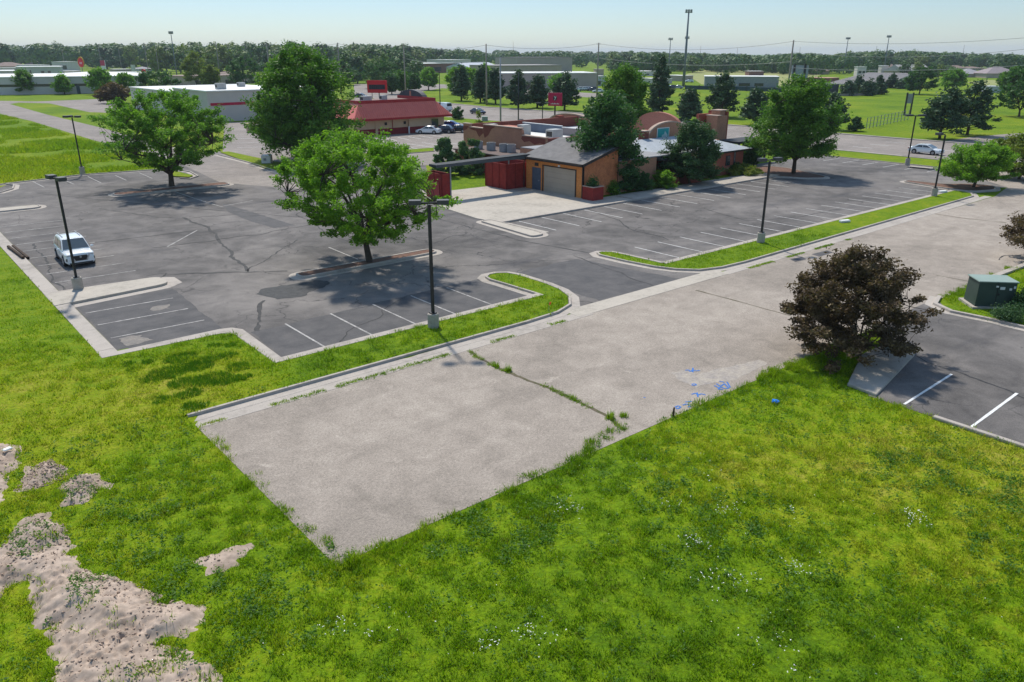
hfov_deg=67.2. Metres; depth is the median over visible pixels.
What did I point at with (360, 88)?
school road
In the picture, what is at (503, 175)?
board enclosure
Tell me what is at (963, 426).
kerb
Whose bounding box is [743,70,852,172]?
broad tree
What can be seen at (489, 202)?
forecourt
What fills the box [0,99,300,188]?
back road
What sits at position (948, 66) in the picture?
background tree
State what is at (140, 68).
house
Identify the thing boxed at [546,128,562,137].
roof unit
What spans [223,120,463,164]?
parking lot
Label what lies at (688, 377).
asphalt patch
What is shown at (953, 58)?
background tree
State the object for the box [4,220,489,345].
parking lines
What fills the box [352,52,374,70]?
background tree
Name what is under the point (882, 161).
kerb
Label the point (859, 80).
pine tree
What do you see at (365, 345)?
lawn strip
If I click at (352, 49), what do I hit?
background tree
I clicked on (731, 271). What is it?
gutter
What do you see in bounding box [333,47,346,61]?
background tree
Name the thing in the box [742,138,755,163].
arborvitae
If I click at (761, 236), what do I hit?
street lamp
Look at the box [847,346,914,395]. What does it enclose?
concrete island
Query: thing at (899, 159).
lawn strip
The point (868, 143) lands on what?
road
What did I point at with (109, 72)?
store
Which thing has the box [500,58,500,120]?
steel pole
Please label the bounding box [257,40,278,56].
background tree
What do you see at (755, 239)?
kerb
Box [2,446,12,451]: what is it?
litter scrap
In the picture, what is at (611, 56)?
background tree
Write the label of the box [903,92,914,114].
notice board
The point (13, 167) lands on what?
rough grass
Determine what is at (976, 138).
side road
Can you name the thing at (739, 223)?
parking lines
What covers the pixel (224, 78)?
apartment building
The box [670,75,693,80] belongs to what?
store
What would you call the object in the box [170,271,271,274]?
pavement crack
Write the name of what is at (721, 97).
pine tree
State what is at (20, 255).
timber
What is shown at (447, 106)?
delivery van
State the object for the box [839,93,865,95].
wall
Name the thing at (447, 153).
evergreen shrub
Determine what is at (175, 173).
lawn strip
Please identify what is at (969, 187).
parking island
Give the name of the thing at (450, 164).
canopy
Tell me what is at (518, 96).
steel pole
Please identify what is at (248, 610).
clover
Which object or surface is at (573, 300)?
kerb
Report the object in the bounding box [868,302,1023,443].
side driveway
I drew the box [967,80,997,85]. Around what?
sports field
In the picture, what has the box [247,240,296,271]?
pavement crack
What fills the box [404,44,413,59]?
background tree
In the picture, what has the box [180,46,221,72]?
background tree
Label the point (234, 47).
background tree
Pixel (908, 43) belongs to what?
power line
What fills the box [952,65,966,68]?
house
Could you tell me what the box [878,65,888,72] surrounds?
press box
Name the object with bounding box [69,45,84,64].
background tree
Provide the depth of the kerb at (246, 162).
106.48 m
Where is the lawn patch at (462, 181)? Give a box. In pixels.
[420,173,485,189]
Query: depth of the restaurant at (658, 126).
99.54 m
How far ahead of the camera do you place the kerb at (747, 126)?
141.20 m
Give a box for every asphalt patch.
[77,289,222,349]
[118,335,151,345]
[150,304,169,310]
[223,203,292,227]
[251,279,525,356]
[257,280,329,298]
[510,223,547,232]
[515,259,677,300]
[672,370,701,385]
[694,360,766,387]
[791,250,831,261]
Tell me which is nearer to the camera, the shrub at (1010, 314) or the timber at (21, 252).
the shrub at (1010, 314)
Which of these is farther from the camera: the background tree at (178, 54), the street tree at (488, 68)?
the background tree at (178, 54)
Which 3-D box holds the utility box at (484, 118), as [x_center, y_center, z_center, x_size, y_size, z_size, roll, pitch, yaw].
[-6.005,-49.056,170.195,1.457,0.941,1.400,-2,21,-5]
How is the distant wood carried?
on the grass field at (866, 110)
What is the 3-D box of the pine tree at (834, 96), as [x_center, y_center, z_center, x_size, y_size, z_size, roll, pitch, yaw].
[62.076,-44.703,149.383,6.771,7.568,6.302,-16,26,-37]
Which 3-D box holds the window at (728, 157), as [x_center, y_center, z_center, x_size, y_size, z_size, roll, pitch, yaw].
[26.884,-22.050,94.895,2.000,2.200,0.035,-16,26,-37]
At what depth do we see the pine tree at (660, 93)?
175.42 m
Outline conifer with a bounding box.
[474,109,483,122]
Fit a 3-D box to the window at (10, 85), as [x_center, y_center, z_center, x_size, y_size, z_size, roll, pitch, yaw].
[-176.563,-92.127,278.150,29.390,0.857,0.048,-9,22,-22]
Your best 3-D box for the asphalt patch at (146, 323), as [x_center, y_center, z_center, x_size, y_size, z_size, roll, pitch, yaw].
[-20.686,-1.407,43.815,5.801,0.001,9.678,-16,26,-37]
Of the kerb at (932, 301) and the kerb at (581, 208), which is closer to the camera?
the kerb at (932, 301)
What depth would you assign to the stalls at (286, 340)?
43.60 m
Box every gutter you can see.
[196,313,592,427]
[723,196,990,274]
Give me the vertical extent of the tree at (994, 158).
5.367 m
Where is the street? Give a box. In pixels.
[199,156,1023,563]
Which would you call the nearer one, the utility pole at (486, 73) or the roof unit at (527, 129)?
the roof unit at (527, 129)
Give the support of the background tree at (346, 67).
on the grass field at (866, 110)
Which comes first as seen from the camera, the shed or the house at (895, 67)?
the shed
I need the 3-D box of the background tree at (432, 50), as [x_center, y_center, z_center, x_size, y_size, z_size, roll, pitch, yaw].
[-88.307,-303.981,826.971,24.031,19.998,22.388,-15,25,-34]
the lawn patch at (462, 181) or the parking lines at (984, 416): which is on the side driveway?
the parking lines at (984, 416)
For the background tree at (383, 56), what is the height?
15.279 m
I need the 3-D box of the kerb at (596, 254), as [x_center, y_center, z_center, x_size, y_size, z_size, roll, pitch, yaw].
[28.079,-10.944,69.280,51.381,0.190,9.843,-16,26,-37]
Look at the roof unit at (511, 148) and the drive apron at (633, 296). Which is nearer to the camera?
the drive apron at (633, 296)
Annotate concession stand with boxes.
[807,77,838,81]
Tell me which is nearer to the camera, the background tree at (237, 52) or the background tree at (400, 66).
the background tree at (400, 66)
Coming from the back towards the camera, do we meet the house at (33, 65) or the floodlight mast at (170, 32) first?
the house at (33, 65)
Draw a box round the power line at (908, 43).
[794,38,1018,43]
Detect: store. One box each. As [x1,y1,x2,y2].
[0,68,15,69]
[0,70,15,73]
[15,66,62,72]
[51,61,80,70]
[70,72,140,72]
[109,69,130,71]
[129,84,333,121]
[638,71,654,75]
[641,78,672,83]
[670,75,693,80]
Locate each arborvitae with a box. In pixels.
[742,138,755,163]
[747,146,765,164]
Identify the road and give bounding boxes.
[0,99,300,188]
[354,84,602,99]
[374,95,1021,161]
[936,133,1018,145]
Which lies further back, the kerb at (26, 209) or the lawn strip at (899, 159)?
the lawn strip at (899, 159)
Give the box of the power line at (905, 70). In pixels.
[791,65,1022,70]
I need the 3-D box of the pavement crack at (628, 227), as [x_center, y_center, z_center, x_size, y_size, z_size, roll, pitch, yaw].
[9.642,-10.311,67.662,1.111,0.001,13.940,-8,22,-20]
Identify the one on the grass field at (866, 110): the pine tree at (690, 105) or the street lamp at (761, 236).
the pine tree at (690, 105)
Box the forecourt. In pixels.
[420,174,745,220]
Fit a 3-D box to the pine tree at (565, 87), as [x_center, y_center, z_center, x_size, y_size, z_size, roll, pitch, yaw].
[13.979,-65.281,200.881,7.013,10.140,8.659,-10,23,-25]
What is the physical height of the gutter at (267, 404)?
0.020 m
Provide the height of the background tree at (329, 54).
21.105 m
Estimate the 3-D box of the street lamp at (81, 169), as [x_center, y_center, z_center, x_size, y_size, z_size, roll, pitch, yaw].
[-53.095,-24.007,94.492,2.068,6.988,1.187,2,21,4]
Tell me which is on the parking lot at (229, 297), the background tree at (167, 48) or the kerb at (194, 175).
the kerb at (194, 175)
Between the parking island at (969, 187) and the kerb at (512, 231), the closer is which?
the kerb at (512, 231)
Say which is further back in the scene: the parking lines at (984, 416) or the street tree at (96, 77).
the street tree at (96, 77)
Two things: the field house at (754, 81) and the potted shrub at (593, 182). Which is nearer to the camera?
the potted shrub at (593, 182)
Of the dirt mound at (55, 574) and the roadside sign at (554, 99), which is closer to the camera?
the dirt mound at (55, 574)
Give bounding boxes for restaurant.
[322,89,452,135]
[453,109,753,191]
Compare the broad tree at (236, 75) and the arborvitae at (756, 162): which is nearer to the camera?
the arborvitae at (756, 162)
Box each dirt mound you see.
[0,443,21,501]
[0,512,222,681]
[16,460,67,495]
[57,473,113,506]
[193,543,254,575]
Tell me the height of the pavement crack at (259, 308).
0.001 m
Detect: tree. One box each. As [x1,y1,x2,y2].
[10,67,36,91]
[47,47,71,63]
[50,40,68,55]
[50,71,74,94]
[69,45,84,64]
[82,66,112,91]
[86,88,236,186]
[89,45,121,68]
[93,81,130,101]
[113,72,135,88]
[123,44,140,67]
[126,69,181,89]
[128,42,141,66]
[140,43,168,71]
[148,44,174,70]
[163,47,188,72]
[174,42,188,53]
[175,44,189,59]
[178,50,205,84]
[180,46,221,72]
[188,42,204,50]
[194,43,232,71]
[199,64,221,84]
[223,41,237,47]
[225,45,241,70]
[225,55,263,83]
[230,46,253,71]
[240,40,367,163]
[240,43,251,55]
[246,42,260,68]
[250,43,269,71]
[256,51,277,72]
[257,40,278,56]
[269,44,286,51]
[269,126,462,261]
[310,42,324,54]
[317,44,334,63]
[331,51,364,70]
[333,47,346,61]
[334,59,359,82]
[339,45,358,66]
[347,56,368,82]
[351,46,374,57]
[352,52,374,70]
[357,58,396,82]
[358,46,380,66]
[365,59,385,80]
[372,51,393,72]
[374,46,387,58]
[382,70,400,93]
[385,46,397,62]
[388,58,407,74]
[390,52,414,70]
[396,47,410,59]
[396,70,408,91]
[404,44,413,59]
[406,59,425,76]
[407,71,421,89]
[409,49,429,62]
[418,66,438,89]
[427,48,436,59]
[436,48,444,58]
[444,64,464,89]
[449,62,470,100]
[452,47,466,57]
[464,49,477,61]
[466,66,477,94]
[470,64,488,102]
[483,62,490,83]
[483,67,508,103]
[504,69,532,107]
[525,73,550,107]
[546,70,581,109]
[546,72,562,92]
[565,88,649,193]
[599,60,653,125]
[605,52,618,67]
[605,54,626,70]
[622,53,632,64]
[644,54,675,111]
[656,118,726,183]
[675,87,704,120]
[683,56,703,72]
[701,70,740,111]
[738,86,770,121]
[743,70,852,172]
[779,240,944,374]
[821,90,850,128]
[838,80,857,95]
[852,74,864,92]
[859,77,879,95]
[875,74,888,94]
[884,51,896,63]
[885,72,898,87]
[893,79,907,88]
[898,61,912,72]
[900,51,909,62]
[902,66,939,94]
[904,56,916,63]
[908,50,917,58]
[911,62,923,74]
[914,54,932,65]
[919,85,975,138]
[930,63,939,76]
[932,139,1021,186]
[935,54,953,67]
[936,63,946,77]
[939,67,968,87]
[940,54,958,64]
[943,64,955,72]
[946,78,1001,134]
[956,53,969,65]
[973,57,982,66]
[978,54,989,67]
[978,130,1023,178]
[994,65,1023,116]
[995,66,1022,90]
[999,211,1023,248]
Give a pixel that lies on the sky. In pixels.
(715, 26)
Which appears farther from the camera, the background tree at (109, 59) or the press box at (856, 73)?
the background tree at (109, 59)
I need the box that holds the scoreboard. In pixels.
[791,64,808,80]
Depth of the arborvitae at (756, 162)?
101.99 m
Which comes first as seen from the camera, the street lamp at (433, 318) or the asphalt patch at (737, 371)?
the asphalt patch at (737, 371)
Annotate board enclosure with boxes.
[426,170,449,196]
[485,160,525,189]
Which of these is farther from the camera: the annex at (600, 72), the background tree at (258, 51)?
the background tree at (258, 51)
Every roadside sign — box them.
[367,80,387,98]
[548,93,561,114]
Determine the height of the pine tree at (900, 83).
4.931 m
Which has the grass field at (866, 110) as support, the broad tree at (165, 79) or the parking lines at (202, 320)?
the broad tree at (165, 79)
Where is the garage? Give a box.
[524,137,619,197]
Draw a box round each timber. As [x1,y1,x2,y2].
[7,245,24,258]
[11,245,29,258]
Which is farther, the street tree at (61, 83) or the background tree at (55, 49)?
the background tree at (55, 49)
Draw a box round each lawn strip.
[102,273,567,416]
[173,171,191,176]
[221,148,433,169]
[601,190,971,268]
[808,148,979,166]
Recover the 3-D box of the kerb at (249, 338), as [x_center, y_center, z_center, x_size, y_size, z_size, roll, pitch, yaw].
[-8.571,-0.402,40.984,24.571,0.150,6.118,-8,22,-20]
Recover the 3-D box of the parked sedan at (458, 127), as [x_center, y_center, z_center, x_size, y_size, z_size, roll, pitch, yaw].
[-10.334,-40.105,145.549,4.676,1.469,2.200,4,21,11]
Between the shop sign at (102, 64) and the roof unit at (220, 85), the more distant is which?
the shop sign at (102, 64)
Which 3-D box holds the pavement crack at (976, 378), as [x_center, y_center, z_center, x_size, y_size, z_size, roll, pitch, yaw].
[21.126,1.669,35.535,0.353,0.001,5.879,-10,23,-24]
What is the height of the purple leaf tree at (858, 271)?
5.728 m
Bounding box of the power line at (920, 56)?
[796,49,1022,56]
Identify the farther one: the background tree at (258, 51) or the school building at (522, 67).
the background tree at (258, 51)
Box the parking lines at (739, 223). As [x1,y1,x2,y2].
[520,158,933,257]
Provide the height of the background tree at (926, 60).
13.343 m
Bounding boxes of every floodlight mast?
[168,31,176,74]
[668,38,672,65]
[682,9,692,86]
[843,37,850,71]
[884,35,891,64]
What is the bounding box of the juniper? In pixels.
[726,163,764,175]
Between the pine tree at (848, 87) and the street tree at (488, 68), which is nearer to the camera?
the pine tree at (848, 87)
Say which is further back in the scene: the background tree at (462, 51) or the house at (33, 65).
the background tree at (462, 51)
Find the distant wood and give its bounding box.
[0,42,1023,74]
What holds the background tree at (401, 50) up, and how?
on the grass field at (866, 110)
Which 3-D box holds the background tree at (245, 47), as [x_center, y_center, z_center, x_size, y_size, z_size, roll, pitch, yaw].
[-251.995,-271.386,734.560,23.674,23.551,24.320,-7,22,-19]
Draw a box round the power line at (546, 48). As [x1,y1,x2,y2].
[489,44,593,48]
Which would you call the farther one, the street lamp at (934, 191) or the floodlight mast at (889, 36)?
the floodlight mast at (889, 36)
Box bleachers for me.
[826,69,908,84]
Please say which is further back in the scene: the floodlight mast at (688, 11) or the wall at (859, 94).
the floodlight mast at (688, 11)
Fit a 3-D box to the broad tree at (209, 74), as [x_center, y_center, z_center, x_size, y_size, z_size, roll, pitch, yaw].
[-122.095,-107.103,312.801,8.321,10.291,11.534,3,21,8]
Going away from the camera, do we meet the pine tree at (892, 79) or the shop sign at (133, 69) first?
the pine tree at (892, 79)
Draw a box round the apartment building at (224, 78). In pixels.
[158,74,257,84]
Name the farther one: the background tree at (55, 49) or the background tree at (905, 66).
the background tree at (55, 49)
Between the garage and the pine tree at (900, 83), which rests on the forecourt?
the garage
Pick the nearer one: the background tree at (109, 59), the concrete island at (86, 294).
the concrete island at (86, 294)
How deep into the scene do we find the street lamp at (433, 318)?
40.38 m
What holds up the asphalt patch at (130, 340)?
on the asphalt patch at (146, 323)
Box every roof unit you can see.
[214,83,226,88]
[236,82,244,86]
[359,96,371,100]
[379,95,386,99]
[474,141,482,148]
[487,142,495,150]
[499,143,507,151]
[507,144,515,152]
[517,124,530,134]
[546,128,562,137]
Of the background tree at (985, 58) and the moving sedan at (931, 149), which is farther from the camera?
the background tree at (985, 58)
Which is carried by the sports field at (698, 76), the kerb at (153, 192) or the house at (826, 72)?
the house at (826, 72)
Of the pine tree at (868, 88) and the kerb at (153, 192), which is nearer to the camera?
the kerb at (153, 192)
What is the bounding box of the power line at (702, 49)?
[604,41,792,49]
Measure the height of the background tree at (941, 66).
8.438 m
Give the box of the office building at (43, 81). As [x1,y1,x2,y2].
[0,73,142,94]
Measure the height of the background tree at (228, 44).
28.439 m
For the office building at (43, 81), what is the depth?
281.32 m
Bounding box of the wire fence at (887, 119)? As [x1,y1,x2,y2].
[866,110,909,128]
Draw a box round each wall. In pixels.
[783,84,838,94]
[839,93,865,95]
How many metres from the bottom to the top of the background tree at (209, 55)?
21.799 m
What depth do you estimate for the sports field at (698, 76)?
545.20 m
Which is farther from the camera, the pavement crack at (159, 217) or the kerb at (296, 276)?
the pavement crack at (159, 217)
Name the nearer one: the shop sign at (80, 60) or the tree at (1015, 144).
the tree at (1015, 144)
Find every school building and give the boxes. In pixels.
[406,63,455,72]
[427,59,470,62]
[447,62,493,73]
[470,64,561,71]
[495,57,572,70]
[499,71,596,89]
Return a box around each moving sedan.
[470,108,485,113]
[908,143,943,154]
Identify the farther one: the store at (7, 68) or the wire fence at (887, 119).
the store at (7, 68)
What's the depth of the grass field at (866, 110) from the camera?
23.20 m
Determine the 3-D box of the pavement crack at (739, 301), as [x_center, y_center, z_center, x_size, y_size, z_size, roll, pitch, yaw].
[13.723,-2.337,46.283,0.198,0.001,6.590,-16,26,-37]
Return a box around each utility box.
[261,154,272,163]
[481,116,487,120]
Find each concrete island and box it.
[44,277,167,305]
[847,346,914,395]
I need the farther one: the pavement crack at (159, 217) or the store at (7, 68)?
the store at (7, 68)
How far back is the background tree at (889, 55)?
682.89 m
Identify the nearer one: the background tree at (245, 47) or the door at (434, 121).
the door at (434, 121)
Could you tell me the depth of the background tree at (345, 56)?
403.55 m
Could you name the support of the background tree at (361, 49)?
on the grass field at (866, 110)
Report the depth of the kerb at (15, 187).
84.55 m
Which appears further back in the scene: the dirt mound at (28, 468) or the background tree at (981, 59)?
the background tree at (981, 59)
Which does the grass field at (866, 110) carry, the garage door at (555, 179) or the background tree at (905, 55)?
the background tree at (905, 55)
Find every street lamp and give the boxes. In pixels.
[45,174,83,289]
[62,115,85,173]
[408,199,448,328]
[536,102,549,118]
[757,157,782,242]
[905,114,926,165]
[931,133,945,195]
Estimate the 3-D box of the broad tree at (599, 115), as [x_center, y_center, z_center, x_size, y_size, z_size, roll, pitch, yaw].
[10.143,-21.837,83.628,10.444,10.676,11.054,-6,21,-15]
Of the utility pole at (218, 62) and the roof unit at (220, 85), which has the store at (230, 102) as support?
the roof unit at (220, 85)
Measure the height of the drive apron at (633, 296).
0.024 m
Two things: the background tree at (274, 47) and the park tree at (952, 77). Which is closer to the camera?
the park tree at (952, 77)
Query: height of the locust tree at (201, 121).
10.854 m
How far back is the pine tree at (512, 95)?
206.80 m
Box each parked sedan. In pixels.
[415,125,441,133]
[438,125,455,133]
[444,120,459,125]
[452,124,462,132]
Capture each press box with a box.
[853,67,866,75]
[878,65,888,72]
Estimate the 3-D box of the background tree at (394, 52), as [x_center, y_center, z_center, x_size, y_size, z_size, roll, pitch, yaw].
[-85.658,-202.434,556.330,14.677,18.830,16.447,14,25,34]
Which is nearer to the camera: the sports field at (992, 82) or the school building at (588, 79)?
the school building at (588, 79)
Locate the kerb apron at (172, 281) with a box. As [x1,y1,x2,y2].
[59,277,181,306]
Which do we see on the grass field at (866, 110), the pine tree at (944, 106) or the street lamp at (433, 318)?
the pine tree at (944, 106)
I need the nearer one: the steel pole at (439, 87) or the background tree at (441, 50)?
the steel pole at (439, 87)
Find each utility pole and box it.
[215,42,220,82]
[403,45,405,89]
[485,44,487,104]
[596,43,598,95]
[788,40,793,79]
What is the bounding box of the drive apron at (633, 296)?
[564,270,728,316]
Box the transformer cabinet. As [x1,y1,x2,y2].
[958,274,1019,308]
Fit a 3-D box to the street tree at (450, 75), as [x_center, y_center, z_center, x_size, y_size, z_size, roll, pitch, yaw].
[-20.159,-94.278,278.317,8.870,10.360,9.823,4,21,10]
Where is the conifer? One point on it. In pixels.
(478, 114)
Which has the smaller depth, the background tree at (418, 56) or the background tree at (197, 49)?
the background tree at (197, 49)
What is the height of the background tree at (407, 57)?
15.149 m
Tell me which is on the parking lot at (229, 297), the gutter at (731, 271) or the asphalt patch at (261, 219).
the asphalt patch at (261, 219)
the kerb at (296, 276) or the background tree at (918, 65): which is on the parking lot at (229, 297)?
the kerb at (296, 276)
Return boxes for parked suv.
[53,230,94,265]
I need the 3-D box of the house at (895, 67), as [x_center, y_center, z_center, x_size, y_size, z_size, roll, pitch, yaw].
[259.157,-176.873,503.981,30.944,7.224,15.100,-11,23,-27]
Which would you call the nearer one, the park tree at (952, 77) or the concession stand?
the park tree at (952, 77)
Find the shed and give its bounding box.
[982,86,1000,92]
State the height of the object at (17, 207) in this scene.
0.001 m
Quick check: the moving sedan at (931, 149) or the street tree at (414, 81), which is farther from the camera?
the street tree at (414, 81)
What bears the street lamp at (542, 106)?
on the grass field at (866, 110)
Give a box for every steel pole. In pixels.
[439,72,440,104]
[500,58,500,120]
[518,73,518,119]
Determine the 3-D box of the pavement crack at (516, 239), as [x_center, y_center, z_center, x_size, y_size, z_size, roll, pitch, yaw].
[-0.721,-8.748,63.472,1.046,0.001,18.773,-18,27,-40]
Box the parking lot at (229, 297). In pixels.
[0,152,1004,353]
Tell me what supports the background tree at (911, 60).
on the grass field at (866, 110)
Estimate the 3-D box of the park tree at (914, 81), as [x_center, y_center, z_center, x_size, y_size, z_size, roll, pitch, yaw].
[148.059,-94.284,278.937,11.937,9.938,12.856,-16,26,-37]
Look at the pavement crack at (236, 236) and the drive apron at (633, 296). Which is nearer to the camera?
the drive apron at (633, 296)
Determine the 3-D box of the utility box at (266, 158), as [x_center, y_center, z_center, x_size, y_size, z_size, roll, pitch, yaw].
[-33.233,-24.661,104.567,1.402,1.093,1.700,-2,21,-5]
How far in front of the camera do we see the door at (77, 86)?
285.36 m
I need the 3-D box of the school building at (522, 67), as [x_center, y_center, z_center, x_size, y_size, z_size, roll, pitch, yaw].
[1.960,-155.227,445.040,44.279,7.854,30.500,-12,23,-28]
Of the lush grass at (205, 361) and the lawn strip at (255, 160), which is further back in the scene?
the lawn strip at (255, 160)
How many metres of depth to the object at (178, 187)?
84.56 m
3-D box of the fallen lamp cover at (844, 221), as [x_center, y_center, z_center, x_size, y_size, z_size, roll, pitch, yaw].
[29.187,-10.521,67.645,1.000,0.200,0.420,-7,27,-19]
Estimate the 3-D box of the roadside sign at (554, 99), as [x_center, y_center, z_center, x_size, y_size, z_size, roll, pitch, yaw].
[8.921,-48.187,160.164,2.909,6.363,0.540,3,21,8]
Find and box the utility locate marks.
[644,368,729,408]
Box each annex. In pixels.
[593,69,603,75]
[598,75,605,85]
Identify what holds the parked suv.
on the parking lot at (229, 297)
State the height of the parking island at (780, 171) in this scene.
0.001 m
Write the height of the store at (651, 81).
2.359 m
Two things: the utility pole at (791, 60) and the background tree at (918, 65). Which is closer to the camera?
the utility pole at (791, 60)
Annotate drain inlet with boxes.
[907,166,934,169]
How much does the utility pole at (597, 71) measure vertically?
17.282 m
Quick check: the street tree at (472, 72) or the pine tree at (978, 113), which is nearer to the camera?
the pine tree at (978, 113)
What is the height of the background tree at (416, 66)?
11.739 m
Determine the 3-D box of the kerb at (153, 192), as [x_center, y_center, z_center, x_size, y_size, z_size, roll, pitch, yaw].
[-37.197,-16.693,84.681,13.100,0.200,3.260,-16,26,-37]
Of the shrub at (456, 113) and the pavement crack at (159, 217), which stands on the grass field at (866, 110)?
the shrub at (456, 113)
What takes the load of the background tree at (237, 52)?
on the grass field at (866, 110)
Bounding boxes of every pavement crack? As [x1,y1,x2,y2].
[32,243,64,289]
[39,193,297,216]
[99,208,234,218]
[154,225,308,247]
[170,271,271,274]
[182,217,248,270]
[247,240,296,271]
[254,300,264,330]
[339,297,404,341]
[438,218,587,252]
[469,351,625,429]
[578,257,652,285]
[589,209,668,239]
[696,290,789,315]
[707,208,841,220]
[917,356,1023,397]
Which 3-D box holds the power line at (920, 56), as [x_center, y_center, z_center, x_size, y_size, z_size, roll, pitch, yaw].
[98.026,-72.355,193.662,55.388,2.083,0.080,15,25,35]
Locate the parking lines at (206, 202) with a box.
[34,173,356,258]
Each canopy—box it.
[429,153,529,195]
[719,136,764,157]
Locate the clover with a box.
[0,310,1023,681]
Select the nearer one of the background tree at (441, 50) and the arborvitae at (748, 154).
the arborvitae at (748, 154)
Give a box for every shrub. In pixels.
[430,137,456,172]
[451,105,463,119]
[454,138,484,174]
[586,175,598,186]
[606,179,618,194]
[622,163,640,190]
[634,172,654,190]
[652,169,678,188]
[846,116,865,130]
[983,301,1023,322]
[1009,286,1023,309]
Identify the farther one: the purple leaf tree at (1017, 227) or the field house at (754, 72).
the field house at (754, 72)
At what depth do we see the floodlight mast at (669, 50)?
487.31 m
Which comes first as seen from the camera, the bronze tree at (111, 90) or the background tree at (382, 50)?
the bronze tree at (111, 90)
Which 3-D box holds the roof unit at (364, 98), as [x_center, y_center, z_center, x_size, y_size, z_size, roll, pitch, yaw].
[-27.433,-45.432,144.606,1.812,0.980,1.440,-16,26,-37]
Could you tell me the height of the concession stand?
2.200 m
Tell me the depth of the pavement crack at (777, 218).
70.56 m
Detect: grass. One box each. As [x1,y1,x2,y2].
[0,113,152,183]
[119,341,252,410]
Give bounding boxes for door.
[76,85,80,93]
[432,119,437,126]
[532,167,540,189]
[544,166,574,196]
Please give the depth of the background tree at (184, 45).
690.03 m
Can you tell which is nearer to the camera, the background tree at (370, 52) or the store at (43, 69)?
the store at (43, 69)
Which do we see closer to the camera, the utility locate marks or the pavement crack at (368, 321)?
the utility locate marks
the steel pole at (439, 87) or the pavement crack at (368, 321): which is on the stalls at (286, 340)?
the pavement crack at (368, 321)
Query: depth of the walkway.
85.70 m
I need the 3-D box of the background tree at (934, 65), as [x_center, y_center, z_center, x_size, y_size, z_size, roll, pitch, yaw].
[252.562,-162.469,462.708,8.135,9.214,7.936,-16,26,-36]
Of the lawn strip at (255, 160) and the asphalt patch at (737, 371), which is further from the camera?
the lawn strip at (255, 160)
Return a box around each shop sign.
[77,57,83,71]
[100,60,105,69]
[130,65,135,71]
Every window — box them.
[0,84,51,86]
[725,152,735,165]
[739,83,749,85]
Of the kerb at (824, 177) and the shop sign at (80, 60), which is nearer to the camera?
the kerb at (824, 177)
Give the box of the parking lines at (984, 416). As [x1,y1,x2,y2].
[903,374,1018,426]
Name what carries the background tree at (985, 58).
on the grass field at (866, 110)
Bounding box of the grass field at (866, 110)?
[0,54,1023,681]
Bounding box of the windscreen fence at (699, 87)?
[685,85,781,91]
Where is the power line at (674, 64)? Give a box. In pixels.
[602,58,782,64]
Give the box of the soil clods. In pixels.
[0,451,228,681]
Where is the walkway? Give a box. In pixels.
[616,173,776,198]
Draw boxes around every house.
[0,62,23,67]
[17,65,49,65]
[135,66,151,70]
[704,75,779,87]
[745,71,763,74]
[808,66,828,73]
[884,64,927,72]
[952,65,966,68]
[963,69,975,76]
[967,66,984,69]
[973,66,1008,77]
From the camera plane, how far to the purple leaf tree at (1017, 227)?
55.45 m
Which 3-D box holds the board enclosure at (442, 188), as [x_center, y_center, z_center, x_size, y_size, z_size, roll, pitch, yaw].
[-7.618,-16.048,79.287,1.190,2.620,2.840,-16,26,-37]
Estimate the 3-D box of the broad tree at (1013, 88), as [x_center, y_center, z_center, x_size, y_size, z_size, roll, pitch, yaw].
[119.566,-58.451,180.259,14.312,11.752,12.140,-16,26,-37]
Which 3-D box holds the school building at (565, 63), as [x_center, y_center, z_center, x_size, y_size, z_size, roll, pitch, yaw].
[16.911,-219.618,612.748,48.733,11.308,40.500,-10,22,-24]
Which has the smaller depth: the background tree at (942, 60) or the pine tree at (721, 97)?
the pine tree at (721, 97)
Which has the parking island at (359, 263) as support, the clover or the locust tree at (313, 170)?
the locust tree at (313, 170)
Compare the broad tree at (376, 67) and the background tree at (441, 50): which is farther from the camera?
the background tree at (441, 50)
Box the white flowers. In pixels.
[319,356,1001,677]
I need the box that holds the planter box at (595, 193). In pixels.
[582,185,603,200]
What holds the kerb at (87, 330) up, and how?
on the grass field at (866, 110)
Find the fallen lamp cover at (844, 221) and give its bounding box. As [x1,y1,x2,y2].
[839,219,850,222]
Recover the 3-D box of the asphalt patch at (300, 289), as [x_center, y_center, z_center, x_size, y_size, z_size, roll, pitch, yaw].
[-13.591,-3.254,48.755,4.798,0.001,3.238,-16,26,-37]
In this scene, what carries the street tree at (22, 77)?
on the grass field at (866, 110)
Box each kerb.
[0,169,198,185]
[0,183,19,193]
[0,204,46,212]
[0,232,113,351]
[97,293,542,362]
[108,182,233,196]
[187,272,579,420]
[214,151,434,173]
[289,249,442,279]
[386,93,983,144]
[476,219,547,237]
[501,175,776,222]
[589,190,978,272]
[662,189,953,263]
[757,166,829,179]
[823,155,936,167]
[835,149,946,160]
[900,180,1000,192]
[925,295,1023,330]
[932,415,1023,448]
[992,263,1023,274]
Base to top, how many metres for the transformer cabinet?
1.674 m
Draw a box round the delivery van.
[439,102,451,110]
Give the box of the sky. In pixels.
[0,0,1023,54]
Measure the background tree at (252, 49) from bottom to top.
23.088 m
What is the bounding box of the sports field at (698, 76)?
[686,70,820,85]
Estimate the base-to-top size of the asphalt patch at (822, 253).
0.001 m
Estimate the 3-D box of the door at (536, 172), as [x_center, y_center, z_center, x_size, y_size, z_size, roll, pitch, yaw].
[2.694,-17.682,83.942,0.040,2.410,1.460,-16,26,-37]
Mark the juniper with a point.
(747, 169)
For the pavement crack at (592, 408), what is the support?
on the street

